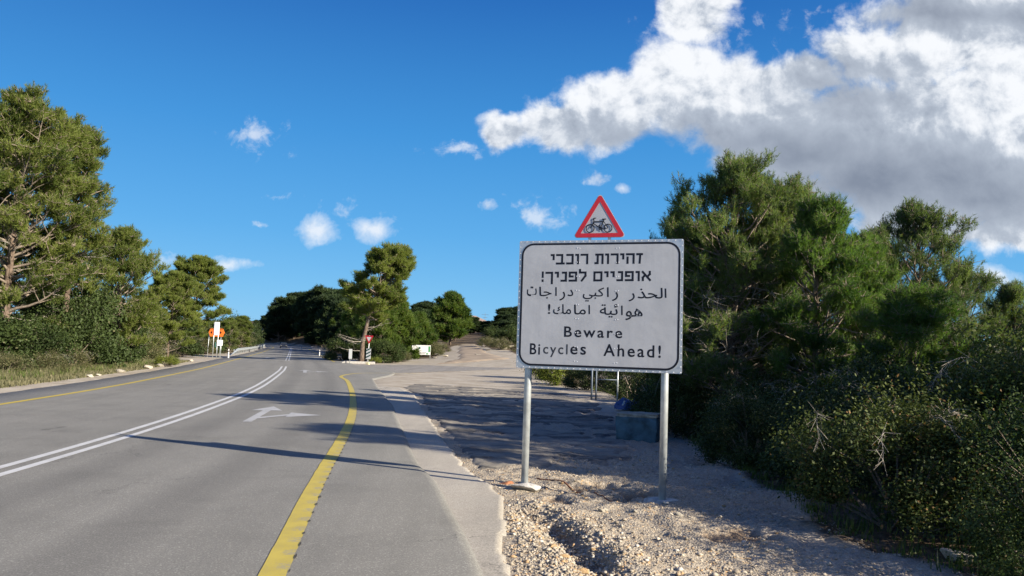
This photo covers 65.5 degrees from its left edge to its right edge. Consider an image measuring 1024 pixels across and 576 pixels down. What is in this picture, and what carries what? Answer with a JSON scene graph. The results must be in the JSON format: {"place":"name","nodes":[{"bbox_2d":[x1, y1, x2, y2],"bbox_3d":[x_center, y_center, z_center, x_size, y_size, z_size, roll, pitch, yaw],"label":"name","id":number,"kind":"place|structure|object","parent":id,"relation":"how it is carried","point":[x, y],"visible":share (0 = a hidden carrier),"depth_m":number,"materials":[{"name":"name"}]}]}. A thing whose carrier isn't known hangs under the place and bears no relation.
{"place":"outdoors","nodes":[
{"label":"outdoors","id":0,"kind":"place"},
{"bbox_2d":[0,358,188,387],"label":"dry grass","id":1,"kind":"structure","parent":0,"point":[25,381],"depth_m":31.97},
{"bbox_2d":[0,343,482,575],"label":"road","id":2,"kind":"structure","parent":0,"point":[217,491],"depth_m":9.22,"materials":[{"name":"asphalt"}]},
{"bbox_2d":[0,345,273,404],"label":"yellow edge line","id":3,"kind":"object","parent":2,"relation":"on","point":[116,385],"visible":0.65,"depth_m":26.27,"materials":[{"name":"paint"}]},
{"bbox_2d":[0,366,282,468],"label":"white centre line","id":4,"kind":"object","parent":2,"relation":"on","point":[62,449],"visible":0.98,"depth_m":13.39,"materials":[{"name":"paint"}]},
{"bbox_2d":[0,366,286,475],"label":"white centre line","id":5,"kind":"object","parent":2,"relation":"on","point":[69,454],"visible":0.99,"depth_m":12.60,"materials":[{"name":"paint"}]},
{"bbox_2d":[244,406,314,421],"bbox_3d":[-5.195,2.873,18.243,1.586,0.001,4.130,3,-5,-15],"label":"lane arrow","id":6,"kind":"object","parent":2,"relation":"on","point":[261,413],"visible":1,"depth_m":17.90,"materials":[{"name":"paint"}]},
{"bbox_2d":[258,373,419,575],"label":"yellow edge line","id":7,"kind":"object","parent":2,"relation":"on","point":[279,560],"visible":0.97,"depth_m":7.70,"materials":[{"name":"paint"}]},
{"bbox_2d":[355,364,524,372],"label":"side road","id":8,"kind":"structure","parent":0,"point":[410,368],"depth_m":64.71,"materials":[{"name":"asphalt"}]},
{"bbox_2d":[438,344,509,363],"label":"dirt track","id":9,"kind":"structure","parent":0,"point":[467,352],"depth_m":96.61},
{"bbox_2d":[0,320,1023,575],"bbox_3d":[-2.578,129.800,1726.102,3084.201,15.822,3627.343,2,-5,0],"label":"ground","id":10,"kind":"structure","parent":0,"point":[728,534],"depth_m":8.84,"materials":[{"name":"soil"}]},
{"bbox_2d":[0,347,41,373],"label":"bush","id":11,"kind":"object","parent":10,"relation":"on","point":[12,360],"visible":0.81,"depth_m":30.92,"materials":[{"name":"green plant"}]},
{"bbox_2d":[0,159,42,306],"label":"pine tree","id":12,"kind":"object","parent":10,"relation":"on","point":[4,234],"visible":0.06,"depth_m":38.47,"materials":[{"name":"green plant"}]},
{"bbox_2d":[0,304,60,371],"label":"oak bush","id":13,"kind":"object","parent":10,"relation":"on","point":[8,333],"visible":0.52,"depth_m":32.97,"materials":[{"name":"green plant"}]},
{"bbox_2d":[0,307,94,365],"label":"oak bush","id":14,"kind":"object","parent":10,"relation":"on","point":[59,340],"visible":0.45,"depth_m":35.04,"materials":[{"name":"green plant"}]},
{"bbox_2d":[23,346,71,372],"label":"bush","id":15,"kind":"object","parent":10,"relation":"on","point":[54,359],"visible":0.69,"depth_m":33.55,"materials":[{"name":"green plant"}]},
{"bbox_2d":[0,81,118,329],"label":"pine tree","id":16,"kind":"object","parent":10,"relation":"on","point":[29,140],"visible":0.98,"depth_m":36.05,"materials":[{"name":"green plant"}]},
{"bbox_2d":[9,281,125,364],"bbox_3d":[-21.752,1.864,38.857,5.313,4.643,5.430,6,-6,-43],"label":"oak bush","id":17,"kind":"object","parent":10,"relation":"on","point":[78,322],"visible":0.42,"depth_m":38.93,"materials":[{"name":"green plant"}]},
{"bbox_2d":[23,123,119,361],"bbox_3d":[-21.448,-2.109,39.276,4.510,12.626,4.194,1,-5,4],"label":"pine tree","id":18,"kind":"object","parent":10,"relation":"on","point":[88,164],"visible":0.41,"depth_m":39.24,"materials":[{"name":"green plant"}]},
{"bbox_2d":[13,261,137,368],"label":"oak bush","id":19,"kind":"object","parent":10,"relation":"on","point":[102,296],"visible":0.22,"depth_m":41.08,"materials":[{"name":"green plant"}]},
{"bbox_2d":[53,346,98,371],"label":"bush","id":20,"kind":"object","parent":10,"relation":"on","point":[83,357],"visible":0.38,"depth_m":37.15,"materials":[{"name":"green plant"}]},
{"bbox_2d":[0,357,164,381],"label":"green weeds","id":21,"kind":"object","parent":10,"relation":"on","point":[97,368],"visible":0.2,"depth_m":33.27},
{"bbox_2d":[79,223,175,350],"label":"pine tree","id":22,"kind":"object","parent":10,"relation":"on","point":[124,252],"visible":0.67,"depth_m":45.57,"materials":[{"name":"green plant"}]},
{"bbox_2d":[101,295,155,363],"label":"oak bush","id":23,"kind":"object","parent":10,"relation":"on","point":[138,353],"visible":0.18,"depth_m":46.55,"materials":[{"name":"green plant"}]},
{"bbox_2d":[125,295,168,356],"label":"bush","id":24,"kind":"object","parent":10,"relation":"on","point":[158,328],"visible":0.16,"depth_m":56.82,"materials":[{"name":"green plant"}]},
{"bbox_2d":[140,329,171,359],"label":"bush","id":25,"kind":"object","parent":10,"relation":"on","point":[154,354],"visible":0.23,"depth_m":54.53,"materials":[{"name":"green plant"}]},
{"bbox_2d":[153,352,180,366],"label":"bush","id":26,"kind":"object","parent":10,"relation":"on","point":[172,360],"visible":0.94,"depth_m":49.61,"materials":[{"name":"green plant"}]},
{"bbox_2d":[148,269,208,356],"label":"pine tree","id":27,"kind":"object","parent":10,"relation":"on","point":[185,284],"visible":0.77,"depth_m":59.64,"materials":[{"name":"green plant"}]},
{"bbox_2d":[161,315,210,356],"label":"oak bush","id":28,"kind":"object","parent":10,"relation":"on","point":[195,348],"visible":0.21,"depth_m":75.64,"materials":[{"name":"green plant"}]},
{"bbox_2d":[166,253,234,354],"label":"pine tree","id":29,"kind":"object","parent":10,"relation":"on","point":[204,268],"visible":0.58,"depth_m":87.51,"materials":[{"name":"green plant"}]},
{"bbox_2d":[195,337,216,353],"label":"bush","id":30,"kind":"object","parent":10,"relation":"on","point":[204,343],"visible":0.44,"depth_m":97.14,"materials":[{"name":"green plant"}]},
{"bbox_2d":[182,320,230,353],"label":"oak bush","id":31,"kind":"object","parent":10,"relation":"on","point":[223,347],"visible":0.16,"depth_m":99.56,"materials":[{"name":"green plant"}]},
{"bbox_2d":[212,322,219,357],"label":"tall white sign","id":32,"kind":"object","parent":10,"relation":"on","point":[216,328],"visible":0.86,"depth_m":77.79,"materials":[{"name":"metal"}]},
{"bbox_2d":[207,328,224,356],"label":"arrow sign","id":33,"kind":"object","parent":10,"relation":"on","point":[221,332],"visible":0.68,"depth_m":80.77,"materials":[{"name":"metal"}]},
{"bbox_2d":[220,317,242,350],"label":"pine tree","id":34,"kind":"object","parent":10,"relation":"on","point":[234,335],"visible":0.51,"depth_m":111.50,"materials":[{"name":"green plant"}]},
{"bbox_2d":[232,315,254,347],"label":"pine tree","id":35,"kind":"object","parent":10,"relation":"on","point":[243,321],"visible":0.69,"depth_m":134.24,"materials":[{"name":"green plant"}]},
{"bbox_2d":[231,344,264,354],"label":"guard rail","id":36,"kind":"object","parent":10,"relation":"on","point":[249,348],"visible":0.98,"depth_m":132.88,"materials":[{"name":"metal"}]},
{"bbox_2d":[260,314,279,340],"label":"pine","id":37,"kind":"object","parent":10,"relation":"on","point":[272,336],"visible":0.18,"depth_m":300.37,"materials":[{"name":"green plant"}]},
{"bbox_2d":[265,304,291,341],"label":"pine","id":38,"kind":"object","parent":10,"relation":"on","point":[274,324],"visible":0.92,"depth_m":290.27,"materials":[{"name":"green plant"}]},
{"bbox_2d":[265,295,296,340],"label":"pine","id":39,"kind":"object","parent":10,"relation":"on","point":[287,300],"visible":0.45,"depth_m":293.35,"materials":[{"name":"green plant"}]},
{"bbox_2d":[281,304,301,338],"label":"pine","id":40,"kind":"object","parent":10,"relation":"on","point":[288,323],"visible":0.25,"depth_m":290.98,"materials":[{"name":"green plant"}]},
{"bbox_2d":[289,293,310,340],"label":"pine","id":41,"kind":"object","parent":10,"relation":"on","point":[295,308],"visible":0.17,"depth_m":279.19,"materials":[{"name":"green plant"}]},
{"bbox_2d":[293,297,313,335],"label":"pine","id":42,"kind":"object","parent":10,"relation":"on","point":[301,324],"visible":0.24,"depth_m":271.80,"materials":[{"name":"green plant"}]},
{"bbox_2d":[305,292,329,329],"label":"pine","id":43,"kind":"object","parent":10,"relation":"on","point":[318,301],"visible":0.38,"depth_m":260.75,"materials":[{"name":"green plant"}]},
{"bbox_2d":[302,284,337,329],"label":"pine","id":44,"kind":"object","parent":10,"relation":"on","point":[317,291],"visible":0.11,"depth_m":272.18,"materials":[{"name":"green plant"}]},
{"bbox_2d":[315,296,335,333],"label":"pine","id":45,"kind":"object","parent":10,"relation":"on","point":[327,305],"visible":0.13,"depth_m":210.87,"materials":[{"name":"green plant"}]},
{"bbox_2d":[320,299,346,337],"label":"pine","id":46,"kind":"object","parent":10,"relation":"on","point":[335,305],"visible":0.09,"depth_m":168.77,"materials":[{"name":"green plant"}]},
{"bbox_2d":[327,307,347,341],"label":"pine","id":47,"kind":"object","parent":10,"relation":"on","point":[333,330],"visible":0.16,"depth_m":145.25,"materials":[{"name":"green plant"}]},
{"bbox_2d":[320,332,356,360],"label":"bush","id":48,"kind":"object","parent":10,"relation":"on","point":[334,348],"visible":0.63,"depth_m":82.87,"materials":[{"name":"green plant"}]},
{"bbox_2d":[343,316,355,342],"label":"pine","id":49,"kind":"object","parent":10,"relation":"on","point":[347,334],"visible":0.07,"depth_m":122.88,"materials":[{"name":"green plant"}]},
{"bbox_2d":[336,297,364,334],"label":"bushy pine","id":50,"kind":"object","parent":10,"relation":"on","point":[346,317],"visible":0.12,"depth_m":126.26,"materials":[{"name":"green plant"}]},
{"bbox_2d":[346,299,373,340],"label":"bushy pine","id":51,"kind":"object","parent":10,"relation":"on","point":[356,326],"visible":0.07,"depth_m":102.70,"materials":[{"name":"green plant"}]},
{"bbox_2d":[341,333,382,361],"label":"bush","id":52,"kind":"object","parent":10,"relation":"on","point":[354,347],"visible":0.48,"depth_m":81.15,"materials":[{"name":"green plant"}]},
{"bbox_2d":[365,335,372,364],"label":"give way sign","id":53,"kind":"object","parent":10,"relation":"on","point":[368,350],"visible":1,"depth_m":70.72,"materials":[{"name":"metal"}]},
{"bbox_2d":[337,241,417,360],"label":"leaning pine","id":54,"kind":"object","parent":10,"relation":"on","point":[393,264],"visible":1,"depth_m":75.39,"materials":[{"name":"green plant"}]},
{"bbox_2d":[355,304,404,356],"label":"bushy pine","id":55,"kind":"object","parent":10,"relation":"on","point":[388,330],"visible":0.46,"depth_m":83.06,"materials":[{"name":"green plant"}]},
{"bbox_2d":[370,335,407,362],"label":"bush","id":56,"kind":"object","parent":10,"relation":"on","point":[393,351],"visible":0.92,"depth_m":79.02,"materials":[{"name":"green plant"}]},
{"bbox_2d":[374,301,426,358],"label":"bushy pine","id":57,"kind":"object","parent":10,"relation":"on","point":[408,326],"visible":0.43,"depth_m":86.70,"materials":[{"name":"green plant"}]},
{"bbox_2d":[402,310,438,355],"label":"bushy pine","id":58,"kind":"object","parent":10,"relation":"on","point":[429,330],"visible":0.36,"depth_m":102.70,"materials":[{"name":"green plant"}]},
{"bbox_2d":[412,345,430,354],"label":"information board","id":59,"kind":"object","parent":10,"relation":"on","point":[425,349],"visible":0.59,"depth_m":94.69,"materials":[{"name":"white paint"}]},
{"bbox_2d":[420,341,446,355],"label":"bush","id":60,"kind":"object","parent":10,"relation":"on","point":[440,351],"visible":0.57,"depth_m":103.06,"materials":[{"name":"green plant"}]},
{"bbox_2d":[378,387,509,575],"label":"pale verge strip","id":61,"kind":"object","parent":10,"relation":"on","point":[475,504],"visible":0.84,"depth_m":9.54,"materials":[{"name":"concrete"}]},
{"bbox_2d":[429,290,475,344],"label":"bushy pine","id":62,"kind":"object","parent":10,"relation":"on","point":[450,307],"visible":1,"depth_m":126.30,"materials":[{"name":"green plant"}]},
{"bbox_2d":[477,335,495,346],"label":"bush","id":63,"kind":"object","parent":10,"relation":"on","point":[485,341],"visible":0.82,"depth_m":117.09,"materials":[{"name":"green plant"}]},
{"bbox_2d":[480,323,502,343],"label":"bush","id":64,"kind":"object","parent":10,"relation":"on","point":[489,332],"visible":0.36,"depth_m":131.19,"materials":[{"name":"green plant"}]},
{"bbox_2d":[487,336,512,349],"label":"bush","id":65,"kind":"object","parent":10,"relation":"on","point":[498,342],"visible":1,"depth_m":111.35,"materials":[{"name":"green plant"}]},
{"bbox_2d":[491,322,516,345],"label":"bush","id":66,"kind":"object","parent":10,"relation":"on","point":[511,332],"visible":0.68,"depth_m":122.96,"materials":[{"name":"green plant"}]},
{"bbox_2d":[496,320,514,334],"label":"pine","id":67,"kind":"object","parent":10,"relation":"on","point":[503,323],"visible":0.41,"depth_m":141.10,"materials":[{"name":"green plant"}]},
{"bbox_2d":[403,384,632,468],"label":"old asphalt","id":68,"kind":"structure","parent":10,"relation":"on","point":[499,451],"depth_m":17.73,"materials":[{"name":"asphalt"}]},
{"bbox_2d":[532,368,587,385],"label":"bush","id":69,"kind":"object","parent":10,"relation":"on","point":[554,378],"visible":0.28,"depth_m":40.80,"materials":[{"name":"green plant"}]},
{"bbox_2d":[559,369,605,389],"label":"bush","id":70,"kind":"object","parent":10,"relation":"on","point":[569,382],"visible":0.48,"depth_m":37.37,"materials":[{"name":"green plant"}]},
{"bbox_2d":[510,195,683,503],"bbox_3d":[1.020,0.755,9.565,2.031,3.760,0.329,0,-5,18],"label":"warning sign","id":71,"kind":"object","parent":10,"relation":"on","point":[609,304],"visible":0.99,"depth_m":9.51,"materials":[{"name":"metal"}]},
{"bbox_2d":[591,370,618,400],"bbox_3d":[3.415,3.425,29.330,1.011,1.600,0.070,2,-5,0],"label":"gate frame","id":72,"kind":"object","parent":10,"relation":"on","point":[596,379],"visible":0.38,"depth_m":29.30,"materials":[{"name":"grey metal"}]},
{"bbox_2d":[572,370,641,392],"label":"bush","id":73,"kind":"object","parent":10,"relation":"on","point":[586,381],"visible":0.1,"depth_m":35.86,"materials":[{"name":"green plant"}]},
{"bbox_2d":[594,371,648,398],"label":"dark shrub","id":74,"kind":"object","parent":10,"relation":"on","point":[610,385],"visible":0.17,"depth_m":30.06,"materials":[{"name":"green plant"}]},
{"bbox_2d":[614,397,633,409],"bbox_3d":[3.453,3.534,24.346,0.667,0.360,0.437,-1,-5,31],"label":"plastic sack","id":75,"kind":"object","parent":10,"relation":"on","point":[620,403],"visible":0.77,"depth_m":24.29,"materials":[{"name":"blue plastic"}]},
{"bbox_2d":[615,411,659,442],"bbox_3d":[2.528,2.780,15.841,0.845,0.624,0.732,0,-5,20],"label":"concrete block","id":76,"kind":"object","parent":10,"relation":"on","point":[640,426],"depth_m":15.52,"materials":[{"name":"paint"}]},
{"bbox_2d":[613,372,705,423],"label":"dark shrub","id":77,"kind":"object","parent":10,"relation":"on","point":[633,392],"visible":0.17,"depth_m":20.17,"materials":[{"name":"green plant"}]},
{"bbox_2d":[641,205,705,421],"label":"pine tree","id":78,"kind":"object","parent":10,"relation":"on","point":[672,212],"visible":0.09,"depth_m":18.99,"materials":[{"name":"green plant"}]},
{"bbox_2d":[629,368,728,438],"bbox_3d":[3.666,2.340,17.217,2.316,1.924,2.386,4,-5,-30],"label":"dark shrub","id":79,"kind":"object","parent":10,"relation":"on","point":[687,395],"visible":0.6,"depth_m":16.86,"materials":[{"name":"green plant"}]},
{"bbox_2d":[669,228,767,414],"bbox_3d":[4.803,0.920,18.588,2.493,5.062,2.578,1,-5,6],"label":"pine tree","id":80,"kind":"object","parent":10,"relation":"on","point":[696,300],"visible":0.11,"depth_m":18.14,"materials":[{"name":"green plant"}]},
{"bbox_2d":[638,147,831,417],"bbox_3d":[4.865,0.107,17.419,4.648,6.609,4.044,5,-5,-34],"label":"pine tree","id":81,"kind":"object","parent":10,"relation":"on","point":[739,182],"visible":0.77,"depth_m":17.00,"materials":[{"name":"green plant"}]},
{"bbox_2d":[685,377,810,470],"bbox_3d":[3.881,2.141,12.751,2.088,1.684,2.027,2,-5,-7],"label":"dark shrub","id":82,"kind":"object","parent":10,"relation":"on","point":[738,415],"visible":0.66,"depth_m":12.55,"materials":[{"name":"green plant"}]},
{"bbox_2d":[689,350,810,452],"bbox_3d":[4.472,2.142,14.509,2.536,2.044,2.461,4,-5,-22],"label":"dark shrub","id":83,"kind":"object","parent":10,"relation":"on","point":[774,389],"visible":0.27,"depth_m":14.32,"materials":[{"name":"green plant"}]},
{"bbox_2d":[737,220,799,395],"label":"pine tree","id":84,"kind":"object","parent":10,"relation":"on","point":[752,291],"visible":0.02,"depth_m":18.84,"materials":[{"name":"green plant"}]},
{"bbox_2d":[700,168,867,403],"bbox_3d":[6.423,0.319,18.731,4.556,6.477,3.963,-1,-5,31],"label":"pine tree","id":85,"kind":"object","parent":10,"relation":"on","point":[798,190],"visible":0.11,"depth_m":17.97,"materials":[{"name":"green plant"}]},
{"bbox_2d":[593,386,1023,575],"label":"undergrowth","id":86,"kind":"object","parent":10,"relation":"on","point":[851,526],"visible":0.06,"depth_m":8.48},
{"bbox_2d":[742,188,878,413],"bbox_3d":[6.140,0.643,16.127,2.772,5.443,2.680,-2,-6,36],"label":"pine tree","id":87,"kind":"object","parent":10,"relation":"on","point":[825,218],"visible":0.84,"depth_m":15.85,"materials":[{"name":"green plant"}]},
{"bbox_2d":[748,354,926,495],"bbox_3d":[4.404,1.841,10.752,2.316,1.924,2.386,2,-5,0],"label":"dark shrub","id":88,"kind":"object","parent":10,"relation":"on","point":[865,478],"visible":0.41,"depth_m":10.68,"materials":[{"name":"green plant"}]},
{"bbox_2d":[811,227,908,376],"bbox_3d":[7.622,1.057,17.585,2.412,4.899,2.495,2,-5,-2],"label":"pine tree","id":89,"kind":"object","parent":10,"relation":"on","point":[878,275],"visible":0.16,"depth_m":17.26,"materials":[{"name":"green plant"}]},
{"bbox_2d":[772,328,954,484],"bbox_3d":[5.579,1.833,12.278,2.895,2.405,2.983,3,-5,-15],"label":"dark shrub","id":90,"kind":"object","parent":10,"relation":"on","point":[856,380],"visible":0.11,"depth_m":12.00,"materials":[{"name":"green plant"}]},
{"bbox_2d":[763,359,1023,549],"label":"roadside shrub","id":91,"kind":"object","parent":10,"relation":"on","point":[907,501],"visible":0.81,"depth_m":8.09,"materials":[{"name":"green plant"}]},
{"bbox_2d":[820,322,975,460],"bbox_3d":[6.930,1.876,14.108,3.282,2.646,3.185,5,-6,-37],"label":"dark shrub","id":92,"kind":"object","parent":10,"relation":"on","point":[880,368],"visible":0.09,"depth_m":13.98,"materials":[{"name":"green plant"}]},
{"bbox_2d":[886,246,947,340],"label":"pine tree","id":93,"kind":"object","parent":10,"relation":"on","point":[908,270],"visible":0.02,"depth_m":22.16,"materials":[{"name":"green plant"}]},
{"bbox_2d":[838,278,999,393],"bbox_3d":[7.474,1.538,14.904,3.009,3.520,3.187,3,-5,-16],"label":"bushy pine","id":94,"kind":"object","parent":10,"relation":"on","point":[916,310],"visible":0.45,"depth_m":14.43,"materials":[{"name":"green plant"}]},
{"bbox_2d":[865,195,1009,368],"bbox_3d":[10.679,0.692,20.468,4.272,6.305,3.972,1,-5,8],"label":"pine tree","id":95,"kind":"object","parent":10,"relation":"on","point":[926,223],"visible":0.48,"depth_m":20.18,"materials":[{"name":"green plant"}]},
{"bbox_2d":[893,307,1005,380],"bbox_3d":[9.167,1.929,16.355,3.764,3.126,3.878,1,-5,9],"label":"dark shrub","id":96,"kind":"object","parent":10,"relation":"on","point":[962,341],"visible":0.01,"depth_m":16.52,"materials":[{"name":"green plant"}]},
{"bbox_2d":[876,354,1023,552],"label":"roadside shrub","id":97,"kind":"object","parent":10,"relation":"on","point":[1017,433],"visible":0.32,"depth_m":7.64,"materials":[{"name":"green plant"}]},
{"bbox_2d":[886,304,1023,509],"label":"roadside shrub","id":98,"kind":"object","parent":10,"relation":"on","point":[985,374],"visible":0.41,"depth_m":9.42,"materials":[{"name":"green plant"}]},
{"bbox_2d":[940,548,973,565],"bbox_3d":[3.894,2.358,6.962,0.240,0.132,0.180,1,-5,5],"label":"rock","id":99,"kind":"object","parent":10,"relation":"on","point":[948,553],"visible":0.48,"depth_m":6.93,"materials":[{"name":"stone"}]},
{"bbox_2d":[930,262,1007,359],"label":"pine tree","id":100,"kind":"object","parent":10,"relation":"on","point":[974,279],"visible":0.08,"depth_m":23.65,"materials":[{"name":"green plant"}]},
{"bbox_2d":[918,311,1023,421],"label":"dark shrub","id":101,"kind":"object","parent":10,"relation":"on","point":[962,376],"visible":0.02,"depth_m":12.93,"materials":[{"name":"green plant"}]},
{"bbox_2d":[932,439,1023,575],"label":"roadside shrub","id":102,"kind":"object","parent":10,"relation":"on","point":[997,541],"visible":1,"depth_m":6.36,"materials":[{"name":"green plant"}]},
{"bbox_2d":[936,301,1023,490],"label":"roadside shrub","id":103,"kind":"object","parent":10,"relation":"on","point":[998,345],"visible":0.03,"depth_m":10.93,"materials":[{"name":"green plant"}]},
{"bbox_2d":[971,319,1022,363],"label":"dark shrub","id":104,"kind":"object","parent":10,"relation":"on","point":[988,329],"visible":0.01,"depth_m":19.08,"materials":[{"name":"green plant"}]},
{"bbox_2d":[980,279,1023,351],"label":"pine tree","id":105,"kind":"object","parent":10,"relation":"on","point":[1011,294],"visible":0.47,"depth_m":21.77,"materials":[{"name":"green plant"}]},
{"bbox_2d":[0,0,1023,342],"label":"sky","id":106,"kind":"structure","parent":0,"point":[279,143],"materials":[{"name":"blue"}]},
{"bbox_2d":[505,497,689,575],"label":"gully gravel","id":107,"kind":"structure","parent":0,"point":[572,558],"depth_m":6.91,"materials":[{"name":"gravel"}]},
{"bbox_2d":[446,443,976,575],"bbox_3d":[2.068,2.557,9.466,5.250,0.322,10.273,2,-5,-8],"label":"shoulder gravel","id":108,"kind":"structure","parent":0,"point":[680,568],"depth_m":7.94,"materials":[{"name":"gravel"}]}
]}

